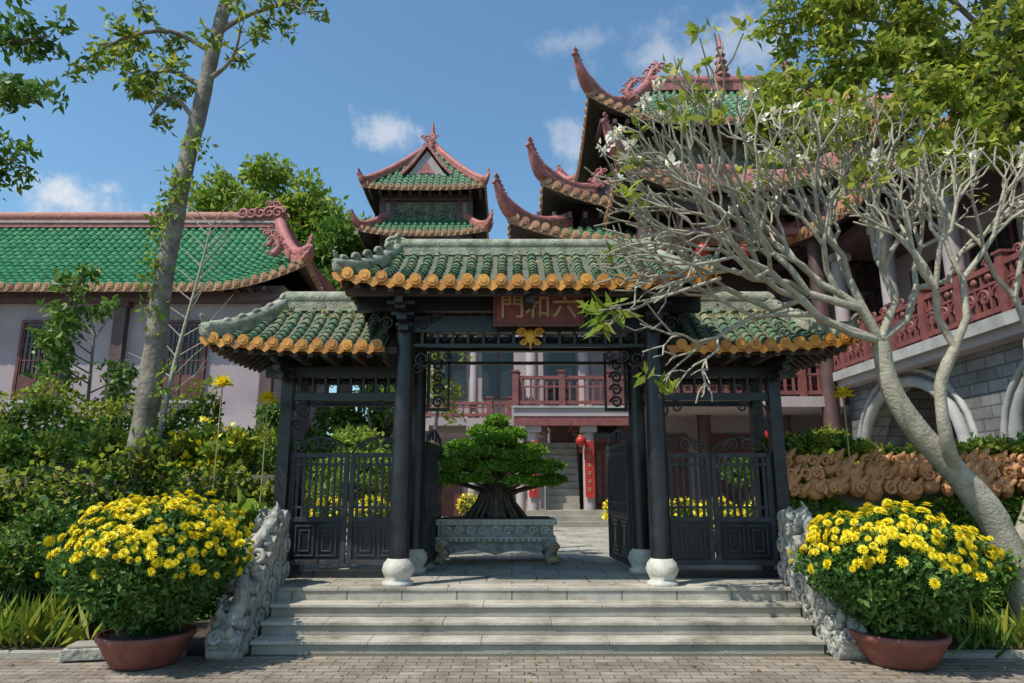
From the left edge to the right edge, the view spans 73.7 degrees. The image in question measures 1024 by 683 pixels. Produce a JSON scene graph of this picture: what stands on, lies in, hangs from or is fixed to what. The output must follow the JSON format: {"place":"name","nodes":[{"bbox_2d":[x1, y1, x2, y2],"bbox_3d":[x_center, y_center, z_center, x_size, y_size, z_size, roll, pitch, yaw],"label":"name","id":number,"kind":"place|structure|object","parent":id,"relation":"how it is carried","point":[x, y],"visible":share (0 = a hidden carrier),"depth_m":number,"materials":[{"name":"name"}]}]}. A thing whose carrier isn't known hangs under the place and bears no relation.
{"place":"outdoors","nodes":[
{"label":"outdoors","id":0,"kind":"place"},
{"bbox_2d":[210,374,233,477],"bbox_3d":[-3.550,1.020,8.269,0.281,1.243,0.281,-3,-12,14],"label":"yellow lotus lamp","id":1,"kind":"object","parent":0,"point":[222,381],"visible":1,"depth_m":8.32,"materials":[{"name":"gold metal"}]},
{"bbox_2d":[0,0,1014,434],"label":"sky","id":2,"kind":"structure","parent":0,"point":[361,89],"materials":[{"name":"blue"}]},
{"bbox_2d":[187,654,830,655],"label":"ground","id":3,"kind":"structure","parent":0,"point":[527,655],"depth_m":6.61,"materials":[{"name":"grey stone"}]},
{"bbox_2d":[0,475,274,614],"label":"hedge","id":4,"kind":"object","parent":3,"relation":"on","point":[266,477],"depth_m":8.81,"materials":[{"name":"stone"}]},
{"bbox_2d":[0,199,336,515],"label":"green roofed hall","id":5,"kind":"structure","parent":3,"relation":"on","point":[265,258],"depth_m":23.42,"materials":[{"name":"green tile"}]},
{"bbox_2d":[62,0,329,500],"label":"tall slender tree","id":6,"kind":"object","parent":3,"relation":"on","point":[154,367],"visible":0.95,"depth_m":9.69,"materials":[{"name":"grey plant"}]},
{"bbox_2d":[187,151,305,237],"bbox_3d":[-13.992,-0.703,33.770,8.275,18.659,6.471,0,-12,0],"label":"background tree","id":7,"kind":"object","parent":3,"relation":"on","point":[222,194],"visible":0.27,"depth_m":33.86,"materials":[{"name":"green plant"}]},
{"bbox_2d":[269,167,366,276],"bbox_3d":[-10.408,0.181,34.725,6.962,17.329,6.742,0,-12,0],"label":"background tree","id":8,"kind":"object","parent":3,"relation":"on","point":[318,203],"visible":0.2,"depth_m":34.06,"materials":[{"name":"green plant"}]},
{"bbox_2d":[294,208,375,392],"bbox_3d":[-7.864,0.796,31.654,6.691,14.856,5.426,-4,-13,19],"label":"background tree","id":9,"kind":"object","parent":3,"relation":"on","point":[339,235],"visible":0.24,"depth_m":31.13,"materials":[{"name":"green plant"}]},
{"bbox_2d":[309,386,394,515],"bbox_3d":[-5.081,3.788,25.590,5.838,6.590,3.845,0,-12,0],"label":"background tree","id":10,"kind":"object","parent":3,"relation":"on","point":[337,417],"visible":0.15,"depth_m":25.38,"materials":[{"name":"green plant"}]},
{"bbox_2d":[349,121,493,512],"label":"bell tower","id":11,"kind":"structure","parent":3,"relation":"on","point":[431,188],"depth_m":29.69,"materials":[{"name":"green tile"}]},
{"bbox_2d":[0,618,1023,654],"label":"planting bed","id":12,"kind":"object","parent":3,"relation":"on","point":[195,646],"visible":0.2,"depth_m":6.94,"materials":[{"name":"green plant"}]},
{"bbox_2d":[0,501,67,608],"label":"garden shrub","id":13,"kind":"object","parent":12,"relation":"on","point":[19,541],"visible":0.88,"depth_m":7.43,"materials":[{"name":"green plant"}]},
{"bbox_2d":[0,586,79,647],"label":"spider lily plant","id":14,"kind":"object","parent":12,"relation":"on","point":[56,628],"visible":0.36,"depth_m":6.88,"materials":[{"name":"green plant"}]},
{"bbox_2d":[0,0,80,200],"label":"broadleaf tree","id":15,"kind":"object","parent":12,"relation":"on","point":[16,90],"visible":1,"depth_m":9.05,"materials":[{"name":"green plant"}]},
{"bbox_2d":[0,585,101,649],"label":"spider lily plant","id":16,"kind":"object","parent":12,"relation":"on","point":[25,622],"visible":0.88,"depth_m":6.82,"materials":[{"name":"green plant"}]},
{"bbox_2d":[14,510,141,630],"bbox_3d":[-4.566,2.564,7.613,1.629,1.326,1.073,0,-12,0],"label":"dark shrub","id":17,"kind":"object","parent":12,"relation":"on","point":[64,527],"visible":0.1,"depth_m":7.39,"materials":[{"name":"green plant"}]},
{"bbox_2d":[0,445,274,621],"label":"dark ivy","id":18,"kind":"object","parent":12,"relation":"on","point":[45,498],"visible":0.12,"depth_m":8.46,"materials":[{"name":"green plant"}]},
{"bbox_2d":[0,437,274,539],"bbox_3d":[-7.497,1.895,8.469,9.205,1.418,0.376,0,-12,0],"label":"young ivy","id":19,"kind":"object","parent":18,"relation":"attached to","point":[83,463],"visible":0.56,"depth_m":8.52,"materials":[{"name":"green plant"}]},
{"bbox_2d":[216,486,266,532],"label":"broad leaf plant","id":20,"kind":"object","parent":12,"relation":"on","point":[248,507],"visible":0.49,"depth_m":7.57,"materials":[{"name":"green plant"}]},
{"bbox_2d":[204,502,290,659],"bbox_3d":[-2.720,2.430,7.173,0.347,1.441,1.477,0,-12,0],"label":"carved stone balustrade","id":21,"kind":"object","parent":12,"relation":"on","point":[243,611],"visible":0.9,"depth_m":6.91,"materials":[{"name":"grey stone"}]},
{"bbox_2d":[575,14,1023,620],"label":"frangipani tree","id":22,"kind":"object","parent":12,"relation":"on","point":[839,132],"visible":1,"depth_m":7.66,"materials":[{"name":"grey plant"}]},
{"bbox_2d":[777,502,868,659],"bbox_3d":[3.220,2.430,7.173,0.347,1.441,1.477,0,-12,0],"label":"carved stone balustrade","id":23,"kind":"object","parent":12,"relation":"on","point":[832,625],"visible":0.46,"depth_m":7.02,"materials":[{"name":"grey stone"}]},
{"bbox_2d":[831,386,855,477],"bbox_3d":[4.050,1.089,8.254,0.281,1.103,0.281,-3,-12,14],"label":"yellow lotus lamp","id":24,"kind":"object","parent":12,"relation":"on","point":[842,392],"visible":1,"depth_m":8.30,"materials":[{"name":"gold metal"}]},
{"bbox_2d":[871,544,1022,629],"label":"garden shrub","id":25,"kind":"object","parent":12,"relation":"on","point":[990,597],"visible":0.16,"depth_m":7.38,"materials":[{"name":"green plant"}]},
{"bbox_2d":[924,604,1023,657],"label":"grass clump","id":26,"kind":"object","parent":12,"relation":"on","point":[979,636],"visible":0.6,"depth_m":6.74,"materials":[{"name":"green plant"}]},
{"bbox_2d":[957,598,1023,648],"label":"spider lily plant","id":27,"kind":"object","parent":12,"relation":"on","point":[1018,630],"visible":0.65,"depth_m":6.79,"materials":[{"name":"green plant"}]},
{"bbox_2d":[1013,499,1023,526],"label":"dark shrub","id":28,"kind":"object","parent":12,"relation":"on","point":[1020,520],"visible":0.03,"depth_m":7.76,"materials":[{"name":"green plant"}]},
{"bbox_2d":[425,334,628,526],"bbox_3d":[0.075,2.484,24.673,7.190,8.600,10.700,0,-12,0],"label":"entrance porch","id":29,"kind":"object","parent":3,"relation":"on","point":[564,404],"visible":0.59,"depth_m":21.05,"materials":[{"name":"white paint"}]},
{"bbox_2d":[576,430,585,452],"bbox_3d":[2.000,2.897,19.831,0.308,0.651,0.308,0,-12,0],"label":"red lantern","id":30,"kind":"object","parent":29,"relation":"hanging from","point":[580,440],"visible":1,"depth_m":19.73,"materials":[{"name":"paint"}]},
{"bbox_2d":[250,584,825,654],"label":"stone steps","id":31,"kind":"structure","parent":3,"relation":"on","point":[537,627],"depth_m":6.92,"materials":[{"name":"grey stone"}]},
{"bbox_2d":[492,33,954,516],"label":"temple hall","id":32,"kind":"structure","parent":3,"relation":"on","point":[568,205],"depth_m":21.64,"materials":[{"name":"brown wood"}]},
{"bbox_2d":[694,237,709,257],"bbox_3d":[5.400,-2.567,19.357,0.440,0.930,0.440,0,-12,0],"label":"red lantern","id":33,"kind":"object","parent":32,"relation":"hanging from","point":[703,253],"visible":0.36,"depth_m":19.21,"materials":[{"name":"paint"}]},
{"bbox_2d":[739,242,750,257],"bbox_3d":[6.600,-2.567,19.357,0.440,0.930,0.440,0,-12,0],"label":"red lantern","id":34,"kind":"object","parent":32,"relation":"hanging from","point":[746,252],"visible":0.1,"depth_m":19.20,"materials":[{"name":"paint"}]},
{"bbox_2d":[868,117,879,141],"bbox_3d":[12.500,-7.520,23.681,0.616,1.302,0.616,0,-12,0],"label":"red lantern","id":35,"kind":"object","parent":32,"relation":"hanging from","point":[869,129],"visible":0.06,"depth_m":23.52,"materials":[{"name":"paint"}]},
{"bbox_2d":[742,0,1023,172],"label":"leafy canopy tree","id":36,"kind":"object","parent":3,"relation":"on","point":[997,35],"visible":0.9,"depth_m":9.48,"materials":[{"name":"green plant"}]},
{"bbox_2d":[789,477,1023,614],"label":"wall","id":37,"kind":"structure","parent":3,"relation":"on","point":[859,502],"depth_m":8.77,"materials":[{"name":"stone"}]},
{"bbox_2d":[757,427,1023,494],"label":"hanging vine","id":38,"kind":"object","parent":37,"relation":"attached to","point":[810,443],"visible":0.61,"depth_m":8.90,"materials":[{"name":"green plant"}]},
{"bbox_2d":[785,447,1023,501],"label":"orange ceramic coping","id":39,"kind":"object","parent":37,"relation":"on","point":[983,466],"visible":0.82,"depth_m":8.58,"materials":[{"name":"brown ceramic"}]},
{"bbox_2d":[789,479,1023,613],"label":"vine","id":40,"kind":"object","parent":37,"relation":"attached to","point":[951,499],"visible":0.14,"depth_m":8.61,"materials":[{"name":"green plant"}]},
{"bbox_2d":[0,656,1023,682],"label":"paved street","id":41,"kind":"structure","parent":0,"point":[546,669],"depth_m":6.06,"materials":[{"name":"grey stone"}]},
{"bbox_2d":[59,640,104,661],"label":"stone marker slab","id":42,"kind":"structure","parent":41,"relation":"on","point":[86,650],"depth_m":6.35,"materials":[{"name":"white stone"}]},
{"bbox_2d":[35,490,254,670],"bbox_3d":[-3.393,2.186,6.402,1.869,1.562,1.782,0,-12,0],"label":"potted chrysanthemum","id":43,"kind":"object","parent":41,"relation":"on","point":[150,602],"visible":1,"depth_m":6.05,"materials":[{"name":"plant"}]},
{"bbox_2d":[0,650,1023,657],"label":"kerb","id":44,"kind":"structure","parent":41,"relation":"on","point":[56,654],"depth_m":6.50,"materials":[{"name":"stone"}]},
{"bbox_2d":[9,575,1018,682],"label":"fallen leaves","id":45,"kind":"object","parent":41,"relation":"on","point":[539,661],"visible":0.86,"depth_m":6.16,"materials":[{"name":"brown plant"}]},
{"bbox_2d":[787,498,1011,670],"bbox_3d":[3.583,2.226,6.401,1.780,1.482,1.742,-11,-16,42],"label":"potted chrysanthemum","id":46,"kind":"object","parent":41,"relation":"on","point":[947,560],"visible":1,"depth_m":6.01,"materials":[{"name":"plant"}]},
{"bbox_2d":[275,505,794,600],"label":"temple courtyard","id":47,"kind":"structure","parent":0,"point":[583,553],"depth_m":8.26,"materials":[{"name":"grey stone"}]},
{"bbox_2d":[21,261,138,427],"bbox_3d":[-7.479,1.127,11.882,1.930,4.940,1.543,7,-14,-30],"label":"young tree","id":48,"kind":"object","parent":47,"relation":"on","point":[55,344],"visible":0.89,"depth_m":11.88,"materials":[{"name":"green plant"}]},
{"bbox_2d":[0,421,336,474],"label":"terrace hedge","id":49,"kind":"object","parent":47,"relation":"on","point":[68,449],"visible":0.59,"depth_m":9.27,"materials":[{"name":"green plant"}]},
{"bbox_2d":[128,191,246,439],"bbox_3d":[-5.236,0.255,10.784,1.684,6.191,0.105,0,-12,0],"label":"bare sapling","id":50,"kind":"object","parent":47,"relation":"on","point":[177,354],"visible":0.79,"depth_m":10.92,"materials":[{"name":"grey plant"}]},
{"bbox_2d":[157,416,254,473],"bbox_3d":[-4.076,2.037,9.144,1.194,2.030,0.894,-4,-13,20],"label":"yellow allamanda bush","id":51,"kind":"object","parent":47,"relation":"on","point":[228,446],"visible":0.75,"depth_m":9.12,"materials":[{"name":"green plant"}]},
{"bbox_2d":[251,402,312,500],"bbox_3d":[-4.698,2.465,13.148,1.909,2.857,1.143,7,-14,-29],"label":"courtyard shrub","id":52,"kind":"object","parent":47,"relation":"on","point":[273,414],"visible":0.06,"depth_m":13.41,"materials":[{"name":"green plant"}]},
{"bbox_2d":[306,496,354,526],"bbox_3d":[-3.083,3.077,11.605,0.820,0.967,0.774,-8,-14,33],"label":"yellow flower pot","id":53,"kind":"object","parent":47,"relation":"on","point":[323,510],"visible":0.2,"depth_m":11.54,"materials":[{"name":"ceramic"}]},
{"bbox_2d":[277,421,391,517],"bbox_3d":[-4.059,3.249,15.938,3.176,2.708,1.863,-3,-12,12],"label":"courtyard shrub","id":54,"kind":"object","parent":47,"relation":"on","point":[350,437],"visible":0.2,"depth_m":15.55,"materials":[{"name":"green plant"}]},
{"bbox_2d":[304,446,390,510],"bbox_3d":[-3.099,2.837,12.502,2.209,1.861,1.320,10,-15,-39],"label":"courtyard shrub","id":55,"kind":"object","parent":47,"relation":"on","point":[360,482],"visible":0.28,"depth_m":12.35,"materials":[{"name":"green plant"}]},
{"bbox_2d":[354,494,389,516],"bbox_3d":[-2.411,3.123,11.804,0.834,0.959,0.779,0,-12,0],"label":"yellow flower pot","id":56,"kind":"object","parent":47,"relation":"on","point":[371,510],"visible":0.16,"depth_m":11.73,"materials":[{"name":"plant"}]},
{"bbox_2d":[442,442,454,503],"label":"courtyard shrub","id":57,"kind":"object","parent":47,"relation":"on","point":[448,453],"visible":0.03,"depth_m":18.41,"materials":[{"name":"green plant"}]},
{"bbox_2d":[426,334,474,443],"bbox_3d":[-1.764,1.995,15.917,1.837,4.922,1.289,0,-12,0],"label":"courtyard tree","id":58,"kind":"object","parent":47,"relation":"on","point":[457,386],"visible":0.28,"depth_m":16.06,"materials":[{"name":"green plant"}]},
{"bbox_2d":[455,492,477,515],"bbox_3d":[-1.206,4.758,19.434,0.829,0.933,0.792,0,-12,0],"label":"yellow flower pot","id":59,"kind":"object","parent":47,"relation":"on","point":[467,503],"visible":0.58,"depth_m":19.34,"materials":[{"name":"plant"}]},
{"bbox_2d":[432,516,560,563],"bbox_3d":[-0.240,2.984,10.248,1.900,0.676,1.007,0,-12,0],"label":"stone planter","id":60,"kind":"object","parent":47,"relation":"on","point":[495,536],"visible":0.97,"depth_m":9.88,"materials":[{"name":"grey stone"}]},
{"bbox_2d":[438,412,568,517],"bbox_3d":[-0.227,1.893,10.433,2.224,1.636,1.522,0,-12,0],"label":"bonsai tree","id":61,"kind":"object","parent":60,"relation":"on","point":[493,465],"visible":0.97,"depth_m":10.14,"materials":[{"name":"green plant"}]},
{"bbox_2d":[198,233,859,586],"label":"temple gate","id":62,"kind":"structure","parent":47,"relation":"on","point":[379,318],"depth_m":8.50,"materials":[{"name":"black wood"}]},
{"bbox_2d":[423,429,632,565],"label":"open doors","id":63,"kind":"structure","parent":62,"relation":"in","point":[617,455],"depth_m":9.58,"materials":[{"name":"black wood"}]},
{"bbox_2d":[516,327,544,348],"bbox_3d":[0.220,-0.040,8.157,0.356,0.270,0.076,0,-12,0],"label":"gilded hanging ornament","id":64,"kind":"object","parent":62,"relation":"attached to","point":[530,335],"visible":1,"depth_m":8.14,"materials":[{"name":"gold metal"}]},
{"bbox_2d":[493,297,583,326],"bbox_3d":[0.310,-0.394,8.048,1.060,0.440,0.134,0,-12,0],"label":"name board","id":65,"kind":"object","parent":62,"relation":"attached to","point":[543,312],"visible":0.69,"depth_m":8.02,"materials":[{"name":"red wood"}]},
{"bbox_2d":[601,498,607,521],"bbox_3d":[2.302,3.702,14.550,0.810,0.969,0.818,0,-12,0],"label":"yellow flower pot","id":66,"kind":"object","parent":47,"relation":"on","point":[605,514],"visible":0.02,"depth_m":14.56,"materials":[{"name":"plant"}]},
{"bbox_2d":[669,496,702,516],"bbox_3d":[2.885,3.084,11.617,0.796,0.957,0.771,0,-12,0],"label":"yellow flower pot","id":67,"kind":"object","parent":47,"relation":"on","point":[688,512],"visible":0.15,"depth_m":11.58,"materials":[{"name":"plant"}]},
{"bbox_2d":[699,496,739,550],"bbox_3d":[3.589,3.148,11.925,0.812,0.960,0.821,0,-12,0],"label":"yellow flower pot","id":68,"kind":"object","parent":47,"relation":"on","point":[731,510],"visible":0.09,"depth_m":11.80,"materials":[{"name":"plant"}]},
{"bbox_2d":[739,497,755,516],"bbox_3d":[4.303,3.090,11.601,0.838,0.938,0.792,0,-12,0],"label":"yellow flower pot","id":69,"kind":"object","parent":47,"relation":"on","point":[744,513],"visible":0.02,"depth_m":11.63,"materials":[{"name":"plant"}]},
{"bbox_2d":[717,455,797,505],"bbox_3d":[5.171,3.014,13.703,1.826,2.014,1.242,4,-13,-20],"label":"courtyard shrub","id":70,"kind":"object","parent":47,"relation":"on","point":[741,477],"visible":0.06,"depth_m":13.78,"materials":[{"name":"green plant"}]},
{"bbox_2d":[805,423,891,476],"bbox_3d":[6.466,2.739,13.236,1.544,2.357,1.416,5,-13,-24],"label":"courtyard shrub","id":71,"kind":"object","parent":47,"relation":"on","point":[827,430],"visible":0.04,"depth_m":13.38,"materials":[{"name":"green plant"}]},
{"bbox_2d":[768,50,1023,470],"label":"stone side wing","id":72,"kind":"structure","parent":47,"relation":"on","point":[985,393],"depth_m":14.72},
{"bbox_2d":[964,431,991,449],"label":"courtyard shrub","id":73,"kind":"object","parent":47,"relation":"on","point":[968,442],"visible":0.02,"depth_m":12.40,"materials":[{"name":"green plant"}]},
{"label":"stones","id":74,"kind":"object","parent":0,"visible":0},
{"bbox_2d":[0,393,225,439],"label":"vines","id":75,"kind":"object","parent":74,"relation":"on","point":[168,426],"visible":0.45,"depth_m":10.73,"materials":[{"name":"green plant"}]},
{"bbox_2d":[0,375,221,426],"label":"creepers","id":76,"kind":"object","parent":75,"relation":"attached to","point":[94,410],"visible":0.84,"depth_m":10.78,"materials":[{"name":"green plant"}]},
{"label":"garden shrub","id":77,"kind":"object","parent":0,"visible":0},
{"bbox_2d":[256,391,277,502],"bbox_3d":[-2.980,1.362,8.196,0.281,1.543,0.281,-3,-12,14],"label":"flower","id":78,"kind":"object","parent":77,"relation":"on","point":[267,398],"visible":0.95,"depth_m":8.27,"materials":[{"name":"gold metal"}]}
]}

